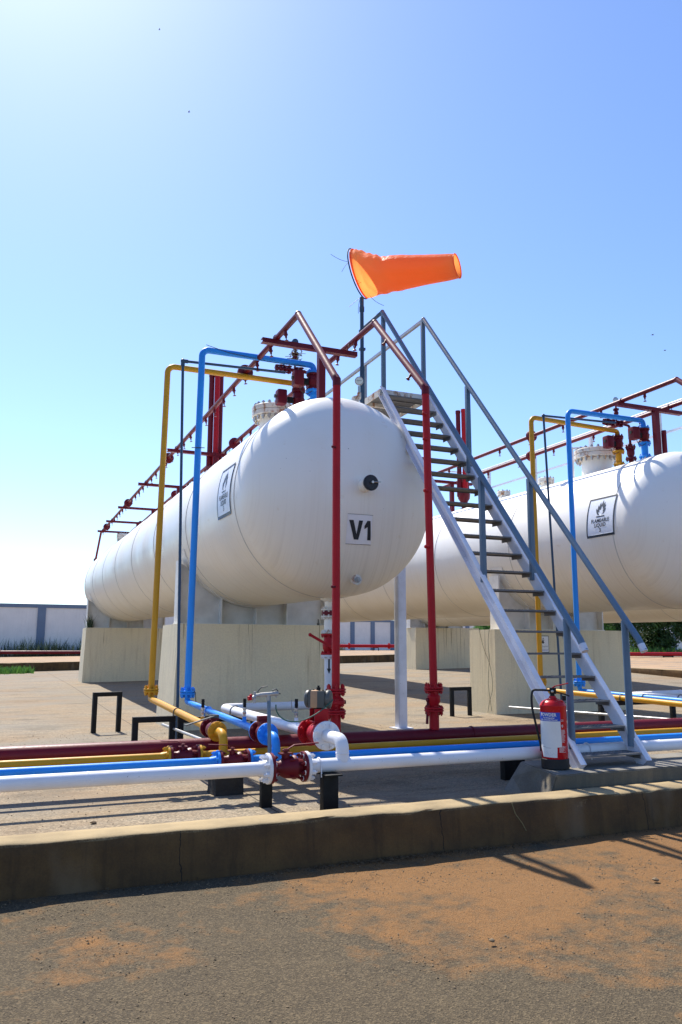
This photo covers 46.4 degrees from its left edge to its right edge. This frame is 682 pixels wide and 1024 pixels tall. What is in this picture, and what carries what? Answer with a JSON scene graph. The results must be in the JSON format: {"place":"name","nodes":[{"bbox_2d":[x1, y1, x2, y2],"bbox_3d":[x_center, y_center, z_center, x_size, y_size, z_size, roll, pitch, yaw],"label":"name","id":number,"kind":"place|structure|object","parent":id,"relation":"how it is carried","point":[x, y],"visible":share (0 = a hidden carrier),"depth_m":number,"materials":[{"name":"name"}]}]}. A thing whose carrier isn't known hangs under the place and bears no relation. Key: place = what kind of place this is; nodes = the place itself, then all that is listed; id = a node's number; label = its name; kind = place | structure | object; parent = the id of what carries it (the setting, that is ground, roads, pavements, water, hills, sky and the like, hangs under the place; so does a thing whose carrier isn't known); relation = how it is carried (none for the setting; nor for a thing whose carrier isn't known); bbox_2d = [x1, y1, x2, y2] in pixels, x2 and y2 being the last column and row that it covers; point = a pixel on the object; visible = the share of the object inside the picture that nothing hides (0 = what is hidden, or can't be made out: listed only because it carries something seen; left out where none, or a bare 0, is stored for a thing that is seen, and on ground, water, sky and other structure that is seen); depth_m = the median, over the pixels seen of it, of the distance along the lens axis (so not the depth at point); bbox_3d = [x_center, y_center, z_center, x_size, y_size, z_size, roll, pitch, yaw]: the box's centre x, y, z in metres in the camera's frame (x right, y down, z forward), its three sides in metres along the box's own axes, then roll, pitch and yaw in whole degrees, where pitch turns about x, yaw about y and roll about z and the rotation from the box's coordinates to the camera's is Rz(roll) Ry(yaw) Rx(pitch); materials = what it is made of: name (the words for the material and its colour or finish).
{"place":"outdoors","nodes":[
{"label":"outdoors","id":0,"kind":"place"},
{"bbox_2d":[0,650,393,662],"bbox_3d":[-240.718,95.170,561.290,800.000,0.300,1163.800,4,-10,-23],"label":"terrace","id":1,"kind":"structure","parent":0,"point":[77,658],"depth_m":46.33,"materials":[{"name":"beige concrete"}]},
{"bbox_2d":[0,650,80,655],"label":"ground pipe","id":2,"kind":"object","parent":1,"relation":"on","point":[40,652],"visible":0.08,"depth_m":50.74,"materials":[{"name":"red metal"}]},
{"bbox_2d":[0,636,81,656],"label":"weeds","id":3,"kind":"object","parent":1,"relation":"on","point":[36,648],"visible":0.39,"depth_m":51.78,"materials":[{"name":"green plant"}]},
{"bbox_2d":[0,603,173,656],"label":"boundary wall","id":4,"kind":"structure","parent":1,"relation":"on","point":[61,623],"depth_m":53.87,"materials":[{"name":"paint"}]},
{"bbox_2d":[340,643,393,650],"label":"ground pipe","id":5,"kind":"object","parent":1,"relation":"on","point":[378,646],"visible":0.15,"depth_m":80.27,"materials":[{"name":"red metal"}]},
{"bbox_2d":[473,626,489,629],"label":"bush","id":6,"kind":"object","parent":1,"relation":"on","point":[483,627],"visible":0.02,"depth_m":67.85,"materials":[{"name":"green plant"}]},
{"bbox_2d":[340,620,681,649],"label":"boundary wall","id":7,"kind":"structure","parent":1,"relation":"on","point":[370,632],"depth_m":93.66,"materials":[{"name":"paint"}]},
{"bbox_2d":[604,622,650,640],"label":"hedge tree","id":8,"kind":"object","parent":1,"relation":"on","point":[635,624],"visible":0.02,"depth_m":44.74,"materials":[{"name":"green plant"}]},
{"bbox_2d":[629,622,681,650],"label":"hedge tree","id":9,"kind":"object","parent":1,"relation":"on","point":[657,636],"visible":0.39,"depth_m":45.98,"materials":[{"name":"green plant"}]},
{"bbox_2d":[0,662,681,1023],"bbox_3d":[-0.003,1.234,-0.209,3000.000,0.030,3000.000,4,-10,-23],"label":"ground","id":10,"kind":"structure","parent":0,"point":[313,985],"depth_m":3.41,"materials":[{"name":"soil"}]},
{"bbox_2d":[0,780,681,900],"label":"containment kerb","id":11,"kind":"structure","parent":10,"relation":"on","point":[35,865],"depth_m":4.63,"materials":[{"name":"concrete"}]},
{"bbox_2d":[631,668,681,677],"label":"containment kerb","id":12,"kind":"structure","parent":10,"relation":"on","point":[667,672],"depth_m":24.36,"materials":[{"name":"concrete"}]},
{"bbox_2d":[0,662,681,835],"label":"yard floor","id":13,"kind":"structure","parent":0,"point":[47,707],"depth_m":9.46,"materials":[{"name":"concrete"}]},
{"bbox_2d":[0,665,35,674],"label":"grass patch","id":14,"kind":"object","parent":13,"relation":"on","point":[12,670],"visible":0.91,"depth_m":30.70,"materials":[{"name":"green plant"}]},
{"bbox_2d":[91,691,122,732],"bbox_3d":[-3.068,2.620,10.426,0.383,0.515,0.055,7,-12,-35],"label":"pipe support","id":15,"kind":"object","parent":13,"relation":"on","point":[95,695],"visible":1,"depth_m":10.42,"materials":[{"name":"black paint"}]},
{"bbox_2d":[78,628,162,682],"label":"concrete plinth","id":16,"kind":"structure","parent":13,"relation":"on","point":[114,654],"depth_m":22.98,"materials":[{"name":"beige concrete"}]},
{"bbox_2d":[84,614,95,627],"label":"weeds","id":17,"kind":"object","parent":16,"relation":"on","point":[89,624],"visible":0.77,"depth_m":23.11,"materials":[{"name":"green plant"}]},
{"bbox_2d":[131,715,175,740],"bbox_3d":[-1.807,2.193,7.664,0.410,0.440,0.055,4,-10,-23],"label":"pipe support","id":18,"kind":"object","parent":13,"relation":"on","point":[171,720],"visible":0.62,"depth_m":7.67,"materials":[{"name":"black paint"}]},
{"bbox_2d":[161,723,199,737],"bbox_3d":[-1.478,2.041,7.390,0.026,0.066,2.001,4,-10,-22],"label":"conduit","id":19,"kind":"object","parent":13,"relation":"on","point":[181,731],"visible":0.66,"depth_m":7.30,"materials":[{"name":"metal"}]},
{"bbox_2d":[0,654,394,670],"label":"containment kerb","id":20,"kind":"structure","parent":13,"relation":"on","point":[52,666],"depth_m":33.67,"materials":[{"name":"concrete"}]},
{"bbox_2d":[177,715,252,738],"bbox_3d":[-1.229,2.242,7.903,0.795,0.425,0.055,4,-10,-23],"label":"pipe support","id":21,"kind":"object","parent":13,"relation":"on","point":[180,723],"visible":0.3,"depth_m":7.77,"materials":[{"name":"black paint"}]},
{"bbox_2d":[0,345,681,775],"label":"blue pipeline","id":22,"kind":"object","parent":21,"relation":"on","point":[258,729],"visible":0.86,"depth_m":6.88,"materials":[{"name":"paint"}]},
{"bbox_2d":[0,364,681,767],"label":"ochre pipeline","id":23,"kind":"object","parent":21,"relation":"on","point":[212,728],"visible":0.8,"depth_m":7.24,"materials":[{"name":"paint"}]},
{"bbox_2d":[207,777,243,795],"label":"tarred block","id":24,"kind":"structure","parent":13,"relation":"on","point":[226,787],"depth_m":5.98,"materials":[{"name":"concrete"}]},
{"bbox_2d":[175,359,285,738],"bbox_3d":[-1.312,0.414,9.387,1.318,4.517,0.056,4,-10,-23],"label":"thin riser pipe","id":25,"kind":"object","parent":13,"relation":"on","point":[184,361],"visible":0.96,"depth_m":9.24,"materials":[{"name":"metal"}]},
{"bbox_2d":[155,623,329,730],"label":"concrete plinth","id":26,"kind":"structure","parent":13,"relation":"on","point":[235,663],"depth_m":11.10,"materials":[{"name":"beige concrete"}]},
{"bbox_2d":[84,377,424,627],"bbox_3d":[-3.413,0.925,16.942,2.298,3.078,19.090,4,-10,-23],"label":"storage tank","id":27,"kind":"object","parent":26,"relation":"on","point":[264,541],"visible":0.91,"depth_m":8.78,"materials":[{"name":"metal"}]},
{"bbox_2d":[97,530,128,533],"bbox_3d":[-6.858,0.805,24.560,1.280,0.626,0.150,4,-10,-23],"label":"pipe bracket","id":28,"kind":"object","parent":27,"relation":"on","point":[112,531],"visible":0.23,"depth_m":24.47,"materials":[{"name":"metal"}]},
{"bbox_2d":[106,518,141,526],"bbox_3d":[-6.021,0.491,22.605,1.280,0.647,0.150,4,-10,-23],"label":"pipe bracket","id":29,"kind":"object","parent":27,"relation":"attached to","point":[126,522],"visible":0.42,"depth_m":22.56,"materials":[{"name":"metal"}]},
{"bbox_2d":[118,505,156,514],"bbox_3d":[-5.051,0.126,20.340,1.280,0.672,0.150,4,-10,-23],"label":"pipe bracket","id":30,"kind":"object","parent":27,"relation":"attached to","point":[152,510],"visible":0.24,"depth_m":20.30,"materials":[{"name":"metal"}]},
{"bbox_2d":[138,480,187,493],"bbox_3d":[-3.797,-0.345,17.412,1.280,0.703,0.150,4,-10,-23],"label":"pipe bracket","id":31,"kind":"object","parent":27,"relation":"attached to","point":[166,486],"visible":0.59,"depth_m":17.41,"materials":[{"name":"metal"}]},
{"bbox_2d":[167,446,229,465],"bbox_3d":[-2.516,-0.827,14.420,1.280,0.735,0.150,4,-10,-23],"label":"pipe bracket","id":32,"kind":"object","parent":27,"relation":"on","point":[215,456],"visible":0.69,"depth_m":14.45,"materials":[{"name":"red metal"}]},
{"bbox_2d":[206,375,223,470],"bbox_3d":[-2.332,-1.531,14.789,0.272,2.252,0.281,-5,-11,27],"label":"relief stack","id":33,"kind":"object","parent":27,"relation":"on","point":[214,440],"visible":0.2,"depth_m":14.77,"materials":[{"name":"red paint"}]},
{"bbox_2d":[274,339,309,399],"bbox_3d":[-0.575,-1.717,10.261,0.625,1.072,0.169,4,-10,-23],"label":"gauge manifold","id":34,"kind":"object","parent":27,"relation":"attached to","point":[289,369],"visible":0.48,"depth_m":10.25,"materials":[{"name":"red paint"}]},
{"bbox_2d":[261,334,357,398],"bbox_3d":[-0.361,-1.657,9.263,1.180,0.789,0.150,4,-10,-23],"label":"pipe bracket","id":35,"kind":"object","parent":27,"relation":"on","point":[321,376],"visible":0.71,"depth_m":9.26,"materials":[{"name":"red metal"}]},
{"bbox_2d":[331,248,461,403],"bbox_3d":[0.645,-2.178,9.775,1.640,2.524,0.668,-6,-12,34],"label":"windsock","id":36,"kind":"object","parent":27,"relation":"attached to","point":[374,275],"visible":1,"depth_m":9.80,"materials":[{"name":"orange fabric"}]},
{"bbox_2d":[247,686,280,752],"bbox_3d":[-0.549,1.657,5.641,0.248,0.836,0.049,4,-10,-23],"label":"tap stand","id":37,"kind":"object","parent":13,"relation":"on","point":[267,695],"visible":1,"depth_m":5.68,"materials":[{"name":"blue paint"}]},
{"bbox_2d":[259,782,271,807],"bbox_3d":[-0.531,1.951,5.565,0.094,0.230,0.220,4,-10,-23],"label":"pipe support","id":38,"kind":"object","parent":13,"relation":"on","point":[265,796],"visible":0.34,"depth_m":5.53,"materials":[{"name":"black paint"}]},
{"bbox_2d":[317,772,342,809],"bbox_3d":[-0.087,1.911,5.421,0.124,0.263,0.220,4,-10,-23],"label":"pipe support","id":39,"kind":"object","parent":13,"relation":"on","point":[328,790],"visible":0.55,"depth_m":5.38,"materials":[{"name":"black paint"}]},
{"bbox_2d":[0,598,681,792],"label":"white pipeline","id":40,"kind":"object","parent":39,"relation":"on","point":[317,729],"visible":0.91,"depth_m":5.58,"materials":[{"name":"paint"}]},
{"bbox_2d":[0,718,681,760],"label":"fire water header","id":41,"kind":"object","parent":13,"relation":"on","point":[82,749],"visible":0.67,"depth_m":6.57,"materials":[{"name":"red paint"}]},
{"bbox_2d":[94,311,345,732],"bbox_3d":[-3.981,1.306,16.368,0.200,4.342,20.407,4,-10,-23],"label":"sprinkler pipe","id":42,"kind":"object","parent":41,"relation":"attached to","point":[336,713],"visible":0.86,"depth_m":7.21,"materials":[{"name":"metal"}]},
{"bbox_2d":[130,319,443,729],"bbox_3d":[-3.120,1.332,16.749,0.222,4.422,20.437,4,-10,-23],"label":"sprinkler pipe","id":43,"kind":"object","parent":41,"relation":"attached to","point":[433,708],"visible":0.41,"depth_m":7.51,"materials":[{"name":"red metal"}]},
{"bbox_2d":[432,377,681,476],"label":"sprinkler pipe","id":44,"kind":"object","parent":41,"relation":"attached to","point":[678,380],"visible":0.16,"depth_m":12.51,"materials":[{"name":"red metal"}]},
{"bbox_2d":[444,400,681,486],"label":"sprinkler pipe","id":45,"kind":"object","parent":41,"relation":"attached to","point":[642,416],"visible":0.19,"depth_m":14.54,"materials":[{"name":"red metal"}]},
{"bbox_2d":[389,567,413,729],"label":"steel column","id":46,"kind":"structure","parent":13,"relation":"on","point":[400,648],"depth_m":11.05,"materials":[{"name":"white metal"}]},
{"bbox_2d":[406,628,478,669],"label":"concrete plinth","id":47,"kind":"structure","parent":13,"relation":"on","point":[453,647],"depth_m":29.30,"materials":[{"name":"beige concrete"}]},
{"bbox_2d":[449,687,471,716],"bbox_3d":[1.950,3.086,12.961,0.406,0.465,0.055,5,-11,-27],"label":"pipe support","id":48,"kind":"object","parent":13,"relation":"on","point":[469,698],"visible":0.98,"depth_m":12.97,"materials":[{"name":"black paint"}]},
{"bbox_2d":[500,760,515,780],"bbox_3d":[1.405,2.143,6.748,0.124,0.256,0.220,4,-10,-23],"label":"pipe support","id":49,"kind":"object","parent":13,"relation":"on","point":[507,769],"visible":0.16,"depth_m":6.70,"materials":[{"name":"black paint"}]},
{"bbox_2d":[515,760,524,768],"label":"pipe support","id":50,"kind":"object","parent":13,"relation":"on","point":[517,762],"visible":0.02,"depth_m":6.97,"materials":[{"name":"black paint"}]},
{"bbox_2d":[470,629,625,714],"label":"concrete plinth","id":51,"kind":"structure","parent":13,"relation":"on","point":[511,687],"depth_m":13.72,"materials":[{"name":"beige concrete"}]},
{"bbox_2d":[260,444,681,630],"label":"storage tank","id":52,"kind":"object","parent":51,"relation":"on","point":[628,524],"visible":0.56,"depth_m":12.46,"materials":[{"name":"metal"}]},
{"bbox_2d":[434,479,471,511],"bbox_3d":[2.349,-0.369,17.585,1.270,0.844,0.150,4,-10,-23],"label":"pipe bracket","id":53,"kind":"object","parent":52,"relation":"on","point":[451,494],"visible":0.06,"depth_m":17.59,"materials":[{"name":"metal"}]},
{"bbox_2d":[455,409,469,508],"bbox_3d":[2.652,-1.126,17.298,0.272,2.312,0.281,-5,-11,27],"label":"relief stack","id":54,"kind":"object","parent":52,"relation":"on","point":[464,497],"visible":0.54,"depth_m":17.22,"materials":[{"name":"red paint"}]},
{"bbox_2d":[446,398,681,491],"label":"catwalk rail","id":55,"kind":"object","parent":52,"relation":"on","point":[590,439],"visible":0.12,"depth_m":16.23,"materials":[{"name":"red metal"}]},
{"bbox_2d":[602,397,636,462],"bbox_3d":[4.379,-1.308,12.580,0.625,1.042,0.169,4,-10,-23],"label":"gauge manifold","id":56,"kind":"object","parent":52,"relation":"attached to","point":[630,449],"visible":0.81,"depth_m":12.57,"materials":[{"name":"red paint"}]},
{"bbox_2d":[565,409,681,700],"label":"blue riser","id":57,"kind":"object","parent":52,"relation":"attached to","point":[641,434],"visible":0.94,"depth_m":11.71,"materials":[{"name":"paint"}]},
{"bbox_2d":[615,398,681,455],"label":"pipe bracket","id":58,"kind":"object","parent":52,"relation":"on","point":[655,411],"visible":0.95,"depth_m":12.10,"materials":[{"name":"red metal"}]},
{"bbox_2d":[661,430,667,452],"bbox_3d":[5.019,-0.973,12.480,0.182,0.610,0.161,-6,-11,31],"label":"relief stack","id":59,"kind":"object","parent":52,"relation":"on","point":[664,441],"visible":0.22,"depth_m":12.45,"materials":[{"name":"red paint"}]},
{"bbox_2d":[479,630,492,709],"bbox_3d":[2.448,2.683,13.525,0.042,1.402,0.428,3,-10,-19],"label":"loose wire","id":60,"kind":"object","parent":51,"relation":"attached to","point":[491,673],"visible":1,"depth_m":13.33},
{"bbox_2d":[488,628,491,709],"bbox_3d":[2.504,2.645,13.421,0.046,1.381,0.061,-5,-11,30],"label":"loose wire","id":61,"kind":"object","parent":51,"relation":"hanging from","point":[488,672],"visible":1,"depth_m":13.38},
{"bbox_2d":[542,636,548,652],"bbox_3d":[3.497,2.281,13.741,0.200,0.290,0.035,4,-10,-23],"label":"notice board","id":62,"kind":"object","parent":51,"relation":"attached to","point":[545,644],"visible":0.77,"depth_m":13.74,"materials":[{"name":"grey metal"}]},
{"bbox_2d":[542,414,615,699],"bbox_3d":[3.637,0.801,11.774,1.400,4.572,0.056,4,-10,-23],"label":"thin riser pipe","id":63,"kind":"object","parent":13,"relation":"on","point":[550,524],"visible":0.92,"depth_m":11.69,"materials":[{"name":"metal"}]},
{"bbox_2d":[504,753,681,793],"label":"concrete slab","id":64,"kind":"structure","parent":13,"relation":"on","point":[531,777],"depth_m":6.01,"materials":[{"name":"grey concrete"}]},
{"bbox_2d":[325,310,651,768],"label":"steel staircase","id":65,"kind":"structure","parent":64,"relation":"on","point":[394,406],"depth_m":7.53,"materials":[{"name":"grey metal"}]},
{"bbox_2d":[530,683,569,769],"bbox_3d":[1.602,1.616,6.041,0.239,0.629,0.207,4,-10,-23],"label":"fire extinguisher","id":66,"kind":"object","parent":64,"relation":"on","point":[553,742],"visible":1,"depth_m":5.97,"materials":[{"name":"metal"}]},
{"bbox_2d":[598,700,675,720],"bbox_3d":[3.721,2.587,9.968,1.205,0.455,0.055,4,-10,-23],"label":"pipe support","id":67,"kind":"object","parent":13,"relation":"on","point":[671,708],"visible":0.22,"depth_m":9.88,"materials":[{"name":"black paint"}]},
{"bbox_2d":[509,706,662,718],"bbox_3d":[3.033,2.377,9.378,0.026,0.026,2.693,8,-12,-37],"label":"conduit","id":68,"kind":"object","parent":67,"relation":"on","point":[606,714],"visible":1,"depth_m":9.43,"materials":[{"name":"metal"}]},
{"bbox_2d":[529,416,681,706],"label":"ochre riser","id":69,"kind":"object","parent":67,"relation":"on","point":[615,442],"visible":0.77,"depth_m":11.91,"materials":[{"name":"paint"}]},
{"bbox_2d":[632,690,681,697],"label":"white branch pipe","id":70,"kind":"object","parent":67,"relation":"on","point":[672,693],"visible":0.46,"depth_m":10.62,"materials":[{"name":"metal"}]},
{"bbox_2d":[0,0,681,604],"label":"sky","id":71,"kind":"structure","parent":0,"point":[537,144],"materials":[{"name":"blue"}]},
{"bbox_2d":[7,825,681,902],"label":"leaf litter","id":72,"kind":"object","parent":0,"point":[380,859],"visible":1,"depth_m":4.73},
{"bbox_2d":[630,656,681,669],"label":"side terrace","id":73,"kind":"structure","parent":0,"point":[662,662],"depth_m":34.85,"materials":[{"name":"beige concrete"}]},
{"bbox_2d":[603,623,615,630],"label":"shrub","id":74,"kind":"object","parent":73,"relation":"on","point":[609,628],"visible":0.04,"depth_m":43.21,"materials":[{"name":"green plant"}]},
{"bbox_2d":[630,652,681,656],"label":"ground pipe","id":75,"kind":"object","parent":73,"relation":"on","point":[668,654],"visible":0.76,"depth_m":39.88,"materials":[{"name":"red metal"}]},
{"bbox_2d":[630,646,681,651],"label":"ground cover","id":76,"kind":"object","parent":73,"relation":"on","point":[657,650],"visible":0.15,"depth_m":42.13,"materials":[{"name":"green plant"}]},
{"bbox_2d":[675,622,681,641],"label":"hedge tree","id":77,"kind":"object","parent":73,"relation":"on","point":[679,629],"visible":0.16,"depth_m":47.02,"materials":[{"name":"green plant"}]},
{"bbox_3d":[9.414,3.252,16.585,2.745,1.430,0.827,4,-10,-23],"label":"concrete plinth","id":78,"kind":"object","parent":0,"visible":0},
{"bbox_2d":[406,609,681,627],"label":"storage tank","id":79,"kind":"object","parent":78,"relation":"on","point":[667,615],"visible":0.14,"depth_m":20.61,"materials":[{"name":"metal"}]}
]}

